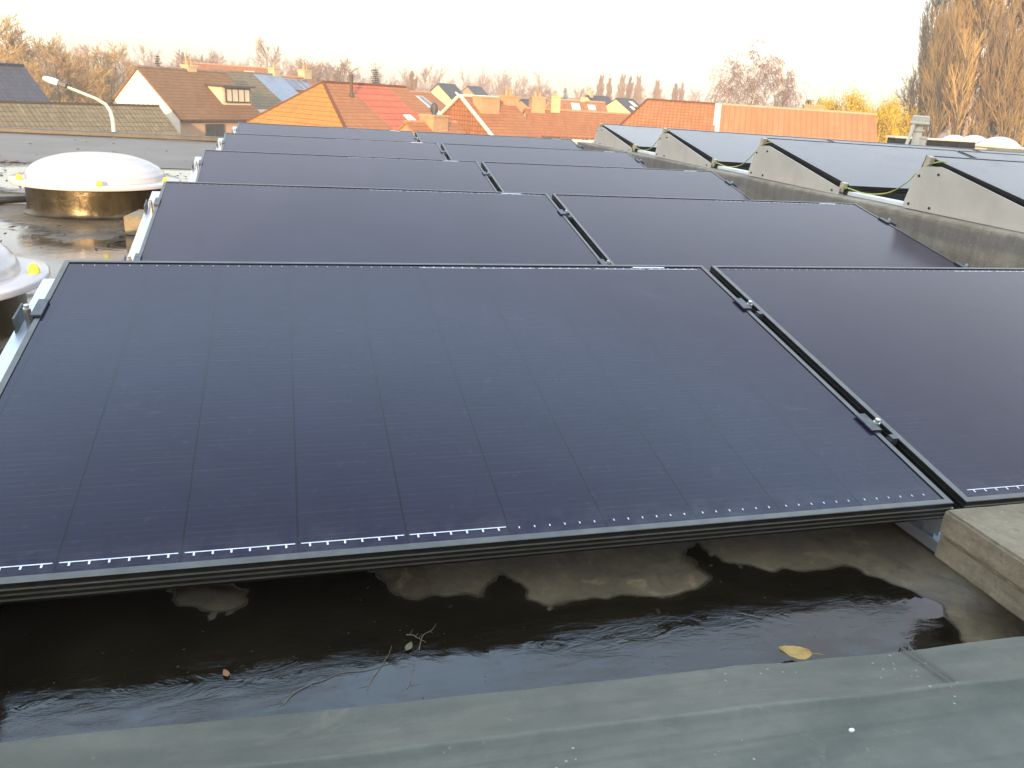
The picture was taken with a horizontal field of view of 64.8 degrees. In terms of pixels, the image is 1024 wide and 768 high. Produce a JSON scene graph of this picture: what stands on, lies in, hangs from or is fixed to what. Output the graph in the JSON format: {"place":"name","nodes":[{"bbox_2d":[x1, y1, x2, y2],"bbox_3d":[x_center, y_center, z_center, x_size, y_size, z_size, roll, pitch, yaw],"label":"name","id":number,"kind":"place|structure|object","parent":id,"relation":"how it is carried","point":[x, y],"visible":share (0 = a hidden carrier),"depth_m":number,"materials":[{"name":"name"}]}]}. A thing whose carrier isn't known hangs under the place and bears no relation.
{"place":"outdoors","nodes":[
{"label":"outdoors","id":0,"kind":"place"},
{"bbox_2d":[109,48,259,141],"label":"brown roof house","id":1,"kind":"structure","parent":0,"point":[190,98],"depth_m":62.67,"materials":[{"name":"tile"}]},
{"bbox_2d":[205,124,224,141],"bbox_3d":[-23.269,-19.717,63.316,0.090,1.300,1.900,13,22,24],"label":"window","id":2,"kind":"structure","parent":1,"relation":"in","point":[218,130],"depth_m":63.23,"materials":[{"name":"grey glass"}]},
{"bbox_2d":[183,61,267,72],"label":"red roof house","id":3,"kind":"structure","parent":0,"point":[205,66],"depth_m":107.01,"materials":[{"name":"orange tile"}]},
{"bbox_2d":[209,63,297,112],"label":"brown roof house","id":4,"kind":"structure","parent":0,"point":[273,87],"depth_m":73.42,"materials":[{"name":"tile"}]},
{"bbox_2d":[280,65,316,92],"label":"orange roof house","id":5,"kind":"structure","parent":0,"point":[301,81],"depth_m":83.57,"materials":[{"name":"red brick"}]},
{"bbox_2d":[409,90,445,114],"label":"solar roof house","id":6,"kind":"structure","parent":0,"point":[427,98],"depth_m":75.57,"materials":[{"name":"orange brick"}]},
{"bbox_2d":[430,83,462,105],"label":"yellow gable house","id":7,"kind":"structure","parent":0,"point":[445,93],"depth_m":111.93,"materials":[{"name":"paint"}]},
{"bbox_2d":[461,85,488,95],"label":"dark roof house","id":8,"kind":"structure","parent":0,"point":[473,90],"depth_m":142.75,"materials":[{"name":"tile"}]},
{"bbox_2d":[438,74,541,137],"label":"verge tiled house","id":9,"kind":"structure","parent":0,"point":[501,115],"depth_m":61.31,"materials":[{"name":"orange tile"}]},
{"bbox_2d":[5,62,997,138],"bbox_3d":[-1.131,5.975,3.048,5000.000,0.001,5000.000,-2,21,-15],"label":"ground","id":10,"kind":"structure","parent":0,"point":[941,136],"depth_m":540.42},
{"bbox_2d":[0,12,29,66],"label":"bare tree","id":11,"kind":"object","parent":10,"relation":"on","point":[5,28],"visible":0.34,"depth_m":79.20,"materials":[{"name":"brown plant"}]},
{"bbox_2d":[0,62,50,101],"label":"slate roof house","id":12,"kind":"structure","parent":10,"relation":"on","point":[18,82],"depth_m":51.90,"materials":[{"name":"grey tile"}]},
{"bbox_2d":[0,12,54,99],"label":"bare tree","id":13,"kind":"object","parent":10,"relation":"on","point":[14,38],"visible":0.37,"depth_m":83.22,"materials":[{"name":"brown plant"}]},
{"bbox_2d":[0,34,55,96],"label":"bare tree","id":14,"kind":"object","parent":10,"relation":"on","point":[26,51],"visible":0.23,"depth_m":81.98,"materials":[{"name":"brown plant"}]},
{"bbox_2d":[7,51,73,101],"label":"bare tree","id":15,"kind":"object","parent":10,"relation":"on","point":[37,78],"visible":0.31,"depth_m":69.66,"materials":[{"name":"brown plant"}]},
{"bbox_2d":[23,32,72,101],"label":"bare tree","id":16,"kind":"object","parent":10,"relation":"on","point":[50,48],"visible":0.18,"depth_m":88.78,"materials":[{"name":"brown plant"}]},
{"bbox_2d":[25,36,91,101],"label":"bare tree","id":17,"kind":"object","parent":10,"relation":"on","point":[63,58],"visible":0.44,"depth_m":76.56,"materials":[{"name":"brown plant"}]},
{"bbox_2d":[38,44,103,102],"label":"bare tree","id":18,"kind":"object","parent":10,"relation":"on","point":[77,72],"visible":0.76,"depth_m":75.45,"materials":[{"name":"brown plant"}]},
{"bbox_2d":[42,76,116,137],"bbox_3d":[-10.302,-4.121,19.846,1.440,6.373,0.197,-2,21,-15],"label":"street lamp","id":19,"kind":"object","parent":10,"relation":"on","point":[55,81],"visible":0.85,"depth_m":18.88,"materials":[{"name":"metal"}]},
{"bbox_2d":[66,45,113,102],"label":"bare tree","id":20,"kind":"object","parent":10,"relation":"on","point":[88,58],"visible":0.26,"depth_m":89.63,"materials":[{"name":"brown plant"}]},
{"bbox_2d":[0,100,184,140],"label":"mossy roof house","id":21,"kind":"structure","parent":10,"relation":"on","point":[142,118],"depth_m":52.82,"materials":[{"name":"brown tile"}]},
{"bbox_2d":[75,59,114,102],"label":"bare tree","id":22,"kind":"object","parent":10,"relation":"on","point":[100,94],"visible":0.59,"depth_m":76.67,"materials":[{"name":"brown plant"}]},
{"bbox_2d":[87,42,122,102],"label":"bare tree","id":23,"kind":"object","parent":10,"relation":"on","point":[107,62],"visible":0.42,"depth_m":92.72,"materials":[{"name":"brown plant"}]},
{"bbox_2d":[94,65,126,102],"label":"bare tree","id":24,"kind":"object","parent":10,"relation":"on","point":[115,78],"visible":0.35,"depth_m":78.91,"materials":[{"name":"brown plant"}]},
{"bbox_2d":[93,39,133,98],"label":"bare tree","id":25,"kind":"object","parent":10,"relation":"on","point":[122,50],"visible":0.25,"depth_m":96.86,"materials":[{"name":"brown plant"}]},
{"bbox_2d":[104,50,140,97],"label":"bare tree","id":26,"kind":"object","parent":10,"relation":"on","point":[129,69],"visible":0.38,"depth_m":86.62,"materials":[{"name":"brown plant"}]},
{"bbox_2d":[170,49,204,67],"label":"bare tree","id":27,"kind":"object","parent":10,"relation":"on","point":[181,58],"visible":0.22,"depth_m":132.09,"materials":[{"name":"brown plant"}]},
{"bbox_2d":[192,49,226,63],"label":"bare tree","id":28,"kind":"object","parent":10,"relation":"on","point":[215,60],"visible":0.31,"depth_m":137.53,"materials":[{"name":"brown plant"}]},
{"bbox_2d":[251,35,291,75],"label":"bare tree","id":29,"kind":"object","parent":10,"relation":"on","point":[260,50],"visible":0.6,"depth_m":144.00,"materials":[{"name":"brown plant"}]},
{"bbox_2d":[286,55,324,81],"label":"bare tree","id":30,"kind":"object","parent":10,"relation":"on","point":[299,63],"visible":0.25,"depth_m":140.84,"materials":[{"name":"brown plant"}]},
{"bbox_2d":[288,61,323,82],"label":"bare tree","id":31,"kind":"object","parent":10,"relation":"on","point":[308,67],"visible":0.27,"depth_m":136.48,"materials":[{"name":"brown plant"}]},
{"bbox_2d":[312,61,342,82],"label":"bare tree","id":32,"kind":"object","parent":10,"relation":"on","point":[322,74],"visible":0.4,"depth_m":136.76,"materials":[{"name":"brown plant"}]},
{"bbox_2d":[246,74,431,129],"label":"ochre hip house","id":33,"kind":"structure","parent":10,"relation":"on","point":[350,104],"depth_m":53.14,"materials":[{"name":"orange tile"}]},
{"bbox_2d":[324,58,362,82],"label":"bare tree","id":34,"kind":"object","parent":10,"relation":"on","point":[340,72],"visible":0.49,"depth_m":127.75,"materials":[{"name":"brown plant"}]},
{"bbox_2d":[405,71,418,90],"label":"poplar","id":35,"kind":"object","parent":10,"relation":"on","point":[413,84],"visible":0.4,"depth_m":122.98,"materials":[{"name":"brown plant"}]},
{"bbox_2d":[396,102,466,135],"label":"orange house","id":36,"kind":"structure","parent":10,"relation":"on","point":[433,122],"depth_m":52.81,"materials":[{"name":"brick"}]},
{"bbox_2d":[2,42,1013,136],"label":"distant wood","id":37,"kind":"object","parent":10,"relation":"on","point":[481,83],"visible":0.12,"depth_m":240.70,"materials":[{"name":"plant"}]},
{"bbox_2d":[0,132,1023,642],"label":"flat roof","id":38,"kind":"structure","parent":10,"relation":"on","point":[896,554],"depth_m":1.31,"materials":[{"name":"grey"}]},
{"bbox_2d":[0,195,25,202],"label":"hose","id":39,"kind":"object","parent":38,"relation":"on","point":[12,199],"visible":0.91,"depth_m":4.19,"materials":[{"name":"black rubber"}]},
{"bbox_2d":[0,243,50,349],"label":"roof dome","id":40,"kind":"structure","parent":38,"relation":"on","point":[21,275],"depth_m":2.14,"materials":[{"name":"plastic"}]},
{"bbox_2d":[0,279,54,381],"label":"panel support","id":41,"kind":"object","parent":38,"relation":"on","point":[11,347],"visible":0.16,"depth_m":1.56,"materials":[{"name":"metal"}]},
{"bbox_2d":[0,260,953,603],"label":"solar module","id":42,"kind":"object","parent":41,"relation":"on","point":[176,424],"visible":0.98,"depth_m":1.41,"materials":[{"name":"black glass"}]},
{"bbox_2d":[7,151,180,219],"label":"roof dome","id":43,"kind":"structure","parent":38,"relation":"on","point":[88,185],"depth_m":3.90,"materials":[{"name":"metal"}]},
{"bbox_2d":[0,164,190,354],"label":"standing water","id":44,"kind":"structure","parent":38,"relation":"on","point":[54,252],"depth_m":3.37,"materials":[{"name":"liquid"}]},
{"bbox_2d":[124,209,143,234],"bbox_3d":[-1.624,-0.737,3.698,0.222,0.087,0.222,1,20,-8],"label":"concrete paver","id":45,"kind":"object","parent":44,"relation":"on","point":[132,220],"visible":0.3,"depth_m":3.59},
{"bbox_2d":[0,133,216,168],"bbox_3d":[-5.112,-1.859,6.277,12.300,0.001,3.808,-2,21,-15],"label":"parapet wall","id":46,"kind":"structure","parent":38,"relation":"on","point":[174,154],"depth_m":7.32,"materials":[{"name":"concrete"}]},
{"bbox_3d":[-2.364,-2.023,6.849,0.060,0.257,1.380,-2,21,-15],"label":"panel support","id":47,"kind":"object","parent":46,"relation":"on","visible":0},
{"bbox_2d":[232,122,418,141],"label":"solar module","id":48,"kind":"object","parent":47,"relation":"on","point":[313,131],"visible":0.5,"depth_m":7.28,"materials":[{"name":"black glass"}]},
{"bbox_3d":[0.725,-2.123,7.688,0.060,0.257,1.380,-2,21,-15],"label":"panel support","id":49,"kind":"object","parent":46,"relation":"on","visible":0},
{"bbox_2d":[415,131,582,149],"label":"solar module","id":50,"kind":"object","parent":49,"relation":"on","point":[439,138],"visible":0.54,"depth_m":7.69,"materials":[{"name":"black glass"}]},
{"bbox_2d":[0,127,223,141],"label":"roof edge trim","id":51,"kind":"structure","parent":38,"relation":"on","point":[106,134],"depth_m":8.38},
{"bbox_2d":[128,191,159,260],"bbox_3d":[-1.267,-0.472,2.774,0.060,0.257,1.380,-2,21,-15],"label":"panel support","id":52,"kind":"object","parent":38,"relation":"on","point":[140,234],"visible":0.15,"depth_m":2.81,"materials":[{"name":"metal"}]},
{"bbox_2d":[123,181,609,264],"bbox_3d":[-0.492,-0.539,2.949,1.627,0.049,1.005,-2,32,-15],"label":"solar module","id":53,"kind":"object","parent":52,"relation":"on","point":[211,221],"visible":0.62,"depth_m":2.98,"materials":[{"name":"black glass"}]},
{"bbox_2d":[188,157,201,181],"bbox_3d":[-1.633,-0.989,4.132,0.060,0.257,1.380,-2,21,-15],"label":"panel support","id":54,"kind":"object","parent":38,"relation":"on","point":[193,175],"visible":0.04,"depth_m":4.26,"materials":[{"name":"metal"}]},
{"bbox_2d":[192,150,497,191],"bbox_3d":[-0.858,-1.056,4.308,1.627,0.049,1.005,-2,32,-15],"label":"solar module","id":55,"kind":"object","parent":54,"relation":"on","point":[225,166],"visible":0.51,"depth_m":4.46,"materials":[{"name":"black glass"}]},
{"bbox_2d":[216,138,223,149],"bbox_3d":[-1.998,-1.506,5.491,0.060,0.257,1.380,-2,21,-15],"label":"panel support","id":56,"kind":"object","parent":38,"relation":"on","point":[220,148],"visible":0.07,"depth_m":5.73,"materials":[{"name":"metal"}]},
{"bbox_2d":[217,133,446,159],"bbox_3d":[-1.223,-1.573,5.666,1.627,0.049,1.005,-2,32,-15],"label":"solar module","id":57,"kind":"object","parent":56,"relation":"on","point":[315,145],"visible":0.41,"depth_m":5.88,"materials":[{"name":"black glass"}]},
{"bbox_2d":[0,139,896,692],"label":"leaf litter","id":58,"kind":"object","parent":38,"relation":"on","point":[130,247],"visible":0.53,"depth_m":3.59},
{"bbox_2d":[0,541,964,742],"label":"puddle","id":59,"kind":"object","parent":38,"relation":"on","point":[100,666],"visible":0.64,"depth_m":1.10,"materials":[{"name":"liquid"}]},
{"bbox_2d":[778,646,822,659],"bbox_3d":[0.393,0.366,1.106,0.060,0.013,0.029,2,20,-4],"label":"leaf","id":60,"kind":"object","parent":59,"relation":"on","point":[798,652],"visible":1,"depth_m":1.11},
{"bbox_2d":[0,636,1023,767],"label":"parapet coping","id":61,"kind":"object","parent":38,"relation":"on","point":[956,706],"visible":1,"depth_m":0.76,"materials":[{"name":"metal"}]},
{"bbox_2d":[895,519,942,551],"bbox_3d":[0.641,-0.005,1.835,0.060,0.257,1.380,-2,21,-15],"label":"panel support","id":62,"kind":"object","parent":38,"relation":"on","point":[927,533],"visible":0.08,"depth_m":1.43,"materials":[{"name":"metal"}]},
{"bbox_2d":[1016,619,1023,633],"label":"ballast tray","id":63,"kind":"object","parent":38,"relation":"on","point":[1020,626],"visible":0.12,"depth_m":1.21,"materials":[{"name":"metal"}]},
{"bbox_2d":[935,535,1023,620],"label":"concrete paver","id":64,"kind":"object","parent":63,"relation":"on","point":[996,586],"visible":0.57,"depth_m":1.19,"materials":[{"name":"concrete"}]},
{"bbox_2d":[940,503,1023,590],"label":"concrete paver","id":65,"kind":"object","parent":64,"relation":"on","point":[991,537],"visible":1,"depth_m":1.20,"materials":[{"name":"concrete"}]},
{"bbox_3d":[2.186,-0.055,2.255,0.060,0.257,1.380,-2,21,-15],"label":"panel support","id":66,"kind":"object","parent":38,"relation":"on","visible":0},
{"bbox_2d":[709,265,1023,509],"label":"solar module","id":67,"kind":"object","parent":66,"relation":"on","point":[925,365],"visible":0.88,"depth_m":1.89,"materials":[{"name":"black glass"}]},
{"bbox_3d":[1.821,-0.572,3.613,0.060,0.257,1.380,-2,21,-15],"label":"panel support","id":68,"kind":"object","parent":38,"relation":"on","visible":0},
{"bbox_2d":[551,194,969,270],"bbox_3d":[1.069,-0.590,3.374,1.607,0.049,1.005,-2,32,-15],"label":"solar module","id":69,"kind":"object","parent":68,"relation":"on","point":[706,233],"visible":0.57,"depth_m":3.41,"materials":[{"name":"black glass"}]},
{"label":"panel support","id":70,"kind":"object","parent":38,"relation":"on","visible":0},
{"bbox_2d":[440,143,645,167],"bbox_3d":[0.338,-1.623,6.090,1.607,0.049,1.005,-2,32,-15],"label":"solar module","id":71,"kind":"object","parent":70,"relation":"on","point":[487,153],"visible":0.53,"depth_m":6.30,"materials":[{"name":"black glass"}]},
{"bbox_2d":[545,94,607,111],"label":"orange house","id":72,"kind":"structure","parent":10,"relation":"on","point":[582,103],"depth_m":104.83,"materials":[{"name":"tile"}]},
{"bbox_2d":[594,74,604,95],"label":"poplar","id":73,"kind":"object","parent":10,"relation":"on","point":[600,91],"visible":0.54,"depth_m":200.49,"materials":[{"name":"brown plant"}]},
{"bbox_2d":[615,73,626,97],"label":"poplar","id":74,"kind":"object","parent":10,"relation":"on","point":[622,90],"visible":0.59,"depth_m":201.89,"materials":[{"name":"brown plant"}]},
{"bbox_2d":[633,75,642,104],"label":"poplar","id":75,"kind":"object","parent":10,"relation":"on","point":[637,91],"visible":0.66,"depth_m":200.96,"materials":[{"name":"brown plant"}]},
{"bbox_2d":[619,98,715,145],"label":"hip end house","id":76,"kind":"structure","parent":10,"relation":"on","point":[675,114],"depth_m":64.43,"materials":[{"name":"orange tile"}]},
{"bbox_2d":[705,49,764,103],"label":"birch tree","id":77,"kind":"object","parent":10,"relation":"on","point":[724,88],"visible":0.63,"depth_m":118.20,"materials":[{"name":"brown plant"}]},
{"bbox_2d":[712,38,793,106],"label":"birch tree","id":78,"kind":"object","parent":10,"relation":"on","point":[764,75],"visible":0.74,"depth_m":117.62,"materials":[{"name":"brown plant"}]},
{"bbox_2d":[741,56,809,107],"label":"birch tree","id":79,"kind":"object","parent":10,"relation":"on","point":[787,86],"visible":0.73,"depth_m":116.18,"materials":[{"name":"brown plant"}]},
{"bbox_2d":[807,80,910,142],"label":"willow tree","id":80,"kind":"object","parent":10,"relation":"on","point":[884,124],"visible":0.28,"depth_m":86.95,"materials":[{"name":"yellow plant"}]},
{"bbox_2d":[847,92,929,142],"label":"willow tree","id":81,"kind":"object","parent":10,"relation":"on","point":[892,102],"visible":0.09,"depth_m":90.54,"materials":[{"name":"yellow plant"}]},
{"bbox_2d":[893,77,932,137],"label":"bare tree","id":82,"kind":"object","parent":10,"relation":"on","point":[903,94],"visible":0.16,"depth_m":107.80,"materials":[{"name":"brown plant"}]},
{"bbox_2d":[899,0,948,136],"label":"poplar","id":83,"kind":"object","parent":10,"relation":"on","point":[924,45],"visible":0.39,"depth_m":93.42,"materials":[{"name":"brown plant"}]},
{"bbox_2d":[910,0,989,137],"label":"poplar","id":84,"kind":"object","parent":10,"relation":"on","point":[948,23],"visible":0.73,"depth_m":84.74,"materials":[{"name":"brown plant"}]},
{"bbox_2d":[938,0,1018,136],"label":"poplar","id":85,"kind":"object","parent":10,"relation":"on","point":[957,123],"visible":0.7,"depth_m":83.09,"materials":[{"name":"brown plant"}]},
{"bbox_2d":[961,0,1023,138],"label":"poplar","id":86,"kind":"object","parent":10,"relation":"on","point":[1001,37],"visible":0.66,"depth_m":81.36,"materials":[{"name":"brown plant"}]},
{"bbox_2d":[977,0,1023,141],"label":"poplar","id":87,"kind":"object","parent":10,"relation":"on","point":[1012,111],"visible":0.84,"depth_m":80.82,"materials":[{"name":"brown plant"}]},
{"bbox_2d":[0,0,1023,123],"label":"sky","id":88,"kind":"structure","parent":0,"point":[830,44],"materials":[{"name":"white"}]},
{"bbox_2d":[522,91,630,143],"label":"long orange house","id":89,"kind":"structure","parent":0,"point":[553,120],"depth_m":74.22,"materials":[{"name":"tile"}]},
{"bbox_2d":[585,88,611,103],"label":"grey roof house","id":90,"kind":"structure","parent":0,"point":[589,96],"depth_m":129.82,"materials":[{"name":"tile"}]},
{"bbox_2d":[606,98,638,112],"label":"yellow gable house","id":91,"kind":"structure","parent":0,"point":[624,105],"depth_m":122.49,"materials":[{"name":"paint"}]},
{"bbox_2d":[713,103,876,141],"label":"pale orange house","id":92,"kind":"structure","parent":0,"point":[813,121],"depth_m":63.10,"materials":[{"name":"tile"}]},
{"bbox_2d":[886,135,976,148],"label":"dark fascia building","id":93,"kind":"structure","parent":0,"point":[956,143],"depth_m":15.27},
{"bbox_2d":[975,136,1023,149],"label":"roof dome","id":94,"kind":"structure","parent":93,"relation":"on","point":[1001,142],"depth_m":17.63,"materials":[{"name":"plastic"}]},
{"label":"raised flat roof","id":95,"kind":"structure","parent":0,"visible":0},
{"bbox_2d":[599,123,733,155],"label":"raised solar module","id":96,"kind":"object","parent":95,"relation":"on","point":[643,138],"visible":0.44,"depth_m":7.78,"materials":[{"name":"black glass"}]},
{"bbox_2d":[662,128,830,170],"bbox_3d":[2.132,-1.875,6.559,1.596,0.081,1.006,-1,31,-15],"label":"raised solar module","id":97,"kind":"object","parent":95,"relation":"on","point":[729,149],"visible":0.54,"depth_m":6.47,"materials":[{"name":"black glass"}]},
{"bbox_2d":[577,142,1023,267],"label":"concrete upstand","id":98,"kind":"object","parent":95,"relation":"on","point":[973,244],"visible":0.23,"depth_m":3.91,"materials":[{"name":"concrete"}]},
{"bbox_2d":[594,127,633,151],"bbox_3d":[0.976,-2.348,7.720,0.048,0.174,0.982,-2,21,-15],"label":"side plate","id":99,"kind":"object","parent":98,"relation":"on","point":[604,137],"visible":1,"depth_m":7.81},
{"bbox_2d":[655,133,712,167],"bbox_3d":[1.358,-1.855,6.372,0.048,0.199,0.982,-2,21,-15],"label":"side plate","id":100,"kind":"object","parent":98,"relation":"on","point":[670,147],"visible":1,"depth_m":6.46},
{"bbox_2d":[593,141,903,205],"bbox_3d":[1.821,-1.224,4.960,0.055,0.051,7.500,-2,21,-15],"label":"mounting rail","id":101,"kind":"object","parent":98,"relation":"on","point":[872,197],"visible":0.36,"depth_m":4.49,"materials":[{"name":"white metal"}]},
{"bbox_2d":[748,146,843,194],"bbox_3d":[1.747,-1.343,5.000,0.048,0.207,0.982,-2,21,-15],"label":"side plate","id":102,"kind":"object","parent":98,"relation":"on","point":[770,163],"visible":1,"depth_m":5.08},
{"bbox_2d":[903,166,1023,232],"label":"side plate","id":103,"kind":"object","parent":98,"relation":"on","point":[942,191],"visible":1,"depth_m":3.76,"materials":[{"name":"metal"}]},
{"bbox_2d":[760,137,972,200],"bbox_3d":[2.522,-1.368,5.184,1.596,0.081,1.006,-1,32,-15],"label":"raised solar module","id":104,"kind":"object","parent":95,"relation":"on","point":[872,169],"visible":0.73,"depth_m":5.10,"materials":[{"name":"black glass"}]},
{"bbox_2d":[828,139,978,151],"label":"raised solar module","id":105,"kind":"object","parent":95,"relation":"on","point":[902,145],"visible":0.18,"depth_m":7.34,"materials":[{"name":"black glass"}]},
{"bbox_2d":[905,115,929,144],"bbox_3d":[6.009,-3.731,12.015,0.306,0.505,0.250,6,20,6],"label":"ventilation flue","id":106,"kind":"object","parent":95,"relation":"on","point":[918,122],"visible":0.86,"depth_m":11.94,"materials":[{"name":"paint"}]},
{"bbox_2d":[921,155,1023,206],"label":"raised solar module","id":107,"kind":"object","parent":95,"relation":"on","point":[1004,178],"visible":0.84,"depth_m":3.85,"materials":[{"name":"black glass"}]},
{"bbox_2d":[958,150,1023,160],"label":"raised solar module","id":108,"kind":"object","parent":95,"relation":"on","point":[997,156],"visible":0.24,"depth_m":5.79,"materials":[{"name":"black glass"}]},
{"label":"panel support","id":109,"kind":"object","parent":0,"visible":0},
{"bbox_2d":[481,161,751,199],"bbox_3d":[0.703,-1.107,4.732,1.607,0.049,1.005,-2,32,-15],"label":"solar module","id":110,"kind":"object","parent":109,"relation":"on","point":[549,179],"visible":0.59,"depth_m":4.88,"materials":[{"name":"black glass"}]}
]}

